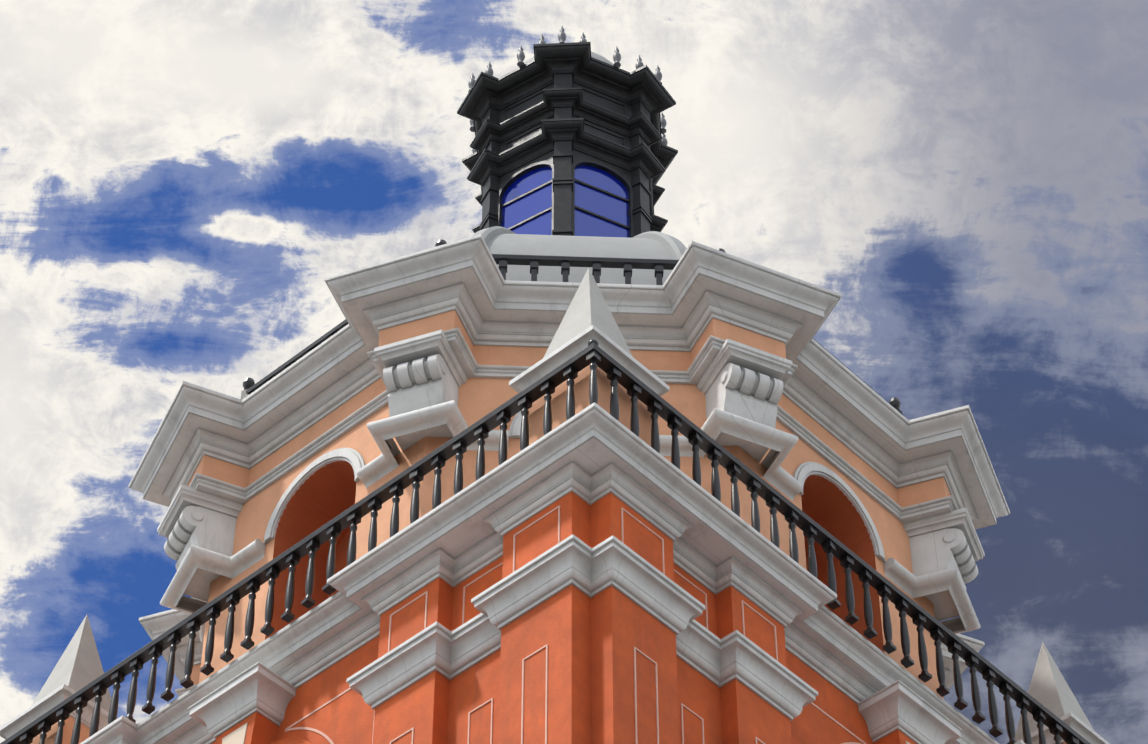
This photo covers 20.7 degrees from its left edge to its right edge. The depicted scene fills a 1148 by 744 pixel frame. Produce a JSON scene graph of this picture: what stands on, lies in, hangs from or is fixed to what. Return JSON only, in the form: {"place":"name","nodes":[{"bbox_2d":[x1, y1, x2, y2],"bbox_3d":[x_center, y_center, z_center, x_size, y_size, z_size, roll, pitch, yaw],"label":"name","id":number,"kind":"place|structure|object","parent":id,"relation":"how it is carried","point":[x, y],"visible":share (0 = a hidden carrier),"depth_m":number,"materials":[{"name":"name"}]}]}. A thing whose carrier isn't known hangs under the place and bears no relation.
{"place":"outdoors","nodes":[
{"label":"outdoors","id":0,"kind":"place"},
{"bbox_2d":[327,530,808,598],"bbox_3d":[-0.093,4.583,40.508,7.260,3.580,7.260,-34,-56,27],"label":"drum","id":1,"kind":"object","parent":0,"point":[341,558],"depth_m":39.54,"materials":[{"name":"orange paint"}]},
{"bbox_2d":[0,0,1147,743],"label":"sky","id":2,"kind":"structure","parent":0,"point":[182,182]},
{"label":"ground","id":3,"kind":"structure","parent":0,"visible":0},
{"bbox_2d":[373,491,791,743],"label":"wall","id":4,"kind":"structure","parent":3,"relation":"on","point":[592,642],"depth_m":33.66,"materials":[{"name":"orange paint"}]},
{"bbox_2d":[169,461,877,743],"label":"lower cornice molding","id":5,"kind":"structure","parent":4,"relation":"on","point":[627,490],"depth_m":35.34,"materials":[{"name":"white paint"}]},
{"bbox_2d":[80,402,1024,743],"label":"crown","id":6,"kind":"object","parent":5,"relation":"on","point":[592,438],"visible":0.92,"depth_m":35.49},
{"bbox_2d":[31,365,1065,743],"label":"pedestals","id":7,"kind":"object","parent":6,"relation":"on","point":[559,405],"visible":0.19,"depth_m":35.24,"materials":[{"name":"paint"}]},
{"bbox_2d":[0,325,1109,743],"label":"pedestal caps","id":8,"kind":"object","parent":7,"relation":"on","point":[520,383],"visible":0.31,"depth_m":35.88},
{"bbox_2d":[31,268,1093,740],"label":"pyramid spires","id":9,"kind":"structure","parent":8,"relation":"on","point":[77,666],"depth_m":40.51,"materials":[{"name":"stone"}]},
{"bbox_2d":[19,339,1078,743],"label":"balusters","id":10,"kind":"object","parent":6,"relation":"on","point":[503,419],"visible":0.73,"depth_m":36.81,"materials":[{"name":"black metal"}]},
{"bbox_2d":[0,343,1090,743],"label":"rail","id":11,"kind":"object","parent":10,"relation":"on","point":[606,363],"visible":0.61,"depth_m":36.97,"materials":[{"name":"black metal"}]},
{"bbox_2d":[199,378,943,698],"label":"drum walls","id":12,"kind":"structure","parent":6,"relation":"on","point":[323,495],"depth_m":38.83,"materials":[{"name":"orange paint"}]},
{"bbox_2d":[175,328,957,695],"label":"architrave molding","id":13,"kind":"structure","parent":12,"relation":"attached to","point":[691,374],"depth_m":39.39,"materials":[{"name":"white paint"}]},
{"bbox_2d":[128,234,1009,688],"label":"cornice","id":14,"kind":"structure","parent":12,"relation":"attached to","point":[690,298],"depth_m":39.63,"materials":[{"name":"white paint"}]},
{"bbox_2d":[188,310,950,684],"bbox_3d":[-0.093,3.197,41.994,10.299,0.495,10.299,-34,-56,27],"label":"frieze","id":15,"kind":"object","parent":12,"relation":"attached to","point":[906,496],"visible":0.08,"depth_m":39.42,"materials":[{"name":"orange paint"}]},
{"bbox_2d":[160,400,980,642],"bbox_3d":[-0.093,4.235,40.880,10.432,0.240,10.432,-34,-56,27],"label":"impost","id":16,"kind":"object","parent":12,"relation":"attached to","point":[780,444],"visible":0.71,"depth_m":38.05,"materials":[{"name":"white paint"}]},
{"bbox_2d":[164,354,977,620],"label":"consoles","id":17,"kind":"object","parent":12,"relation":"in","point":[734,389],"visible":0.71,"depth_m":38.14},
{"bbox_2d":[157,330,984,560],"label":"bracket cap molding","id":18,"kind":"structure","parent":17,"relation":"on","point":[427,345],"depth_m":38.34,"materials":[{"name":"white paint"}]},
{"bbox_2d":[241,239,902,414],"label":"balustrade","id":19,"kind":"object","parent":12,"relation":"on","point":[565,263],"visible":0.19,"depth_m":40.51,"materials":[{"name":"black metal"}]},
{"bbox_2d":[263,411,885,562],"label":"drum archivolts","id":20,"kind":"object","parent":12,"relation":"attached to","point":[356,461],"visible":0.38,"depth_m":39.19,"materials":[{"name":"white paint"}]},
{"bbox_2d":[487,234,672,284],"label":"dome","id":21,"kind":"structure","parent":12,"relation":"on","point":[579,246],"depth_m":42.23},
{"bbox_2d":[473,226,686,259],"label":"dome ribs","id":22,"kind":"object","parent":12,"relation":"on","point":[676,247],"visible":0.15,"depth_m":42.71,"materials":[{"name":"white paint"}]},
{"bbox_2d":[457,42,677,237],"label":"lantern","id":23,"kind":"object","parent":22,"relation":"on","point":[562,100],"depth_m":47.85,"materials":[{"name":"black metal"}]},
{"bbox_2d":[497,149,633,237],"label":"windows","id":24,"kind":"structure","parent":23,"relation":"in","point":[621,175],"depth_m":47.11,"materials":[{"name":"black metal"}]},
{"bbox_2d":[518,51,612,67],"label":"lantern roof","id":25,"kind":"structure","parent":23,"relation":"on","point":[598,57],"depth_m":49.33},
{"bbox_2d":[468,26,667,152],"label":"finials","id":26,"kind":"object","parent":23,"relation":"on","point":[562,39],"visible":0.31,"depth_m":48.89,"materials":[{"name":"grey metal"}]},
{"bbox_2d":[211,636,873,743],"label":"bay walls","id":27,"kind":"structure","parent":4,"relation":"attached to","point":[347,717],"depth_m":35.90,"materials":[{"name":"orange paint"}]},
{"bbox_2d":[271,738,311,743],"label":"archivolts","id":28,"kind":"object","parent":27,"relation":"attached to","point":[291,741],"visible":0.96,"depth_m":35.76,"materials":[{"name":"orange paint"}]},
{"bbox_2d":[216,712,916,743],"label":"keystones","id":29,"kind":"object","parent":27,"relation":"attached to","point":[261,729],"visible":0.67,"depth_m":36.15,"materials":[{"name":"white paint"}]},
{"bbox_2d":[222,723,909,743],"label":"keystone panels","id":30,"kind":"object","parent":29,"relation":"attached to","point":[237,736],"visible":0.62,"depth_m":36.10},
{"bbox_2d":[188,662,961,743],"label":"keystone caps","id":31,"kind":"object","parent":27,"relation":"attached to","point":[264,691],"visible":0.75,"depth_m":36.43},
{"bbox_2d":[285,688,866,743],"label":"arch lines","id":32,"kind":"object","parent":27,"relation":"attached to","point":[289,728],"visible":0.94,"depth_m":35.92,"materials":[{"name":"white paint"}]},
{"bbox_2d":[346,534,817,721],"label":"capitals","id":33,"kind":"object","parent":4,"relation":"attached to","point":[626,571],"visible":0.92,"depth_m":34.14,"materials":[{"name":"white paint"}]},
{"bbox_2d":[388,505,777,743],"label":"white lines","id":34,"kind":"object","parent":4,"relation":"attached to","point":[546,645],"visible":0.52,"depth_m":33.85,"materials":[{"name":"white paint"}]}
]}

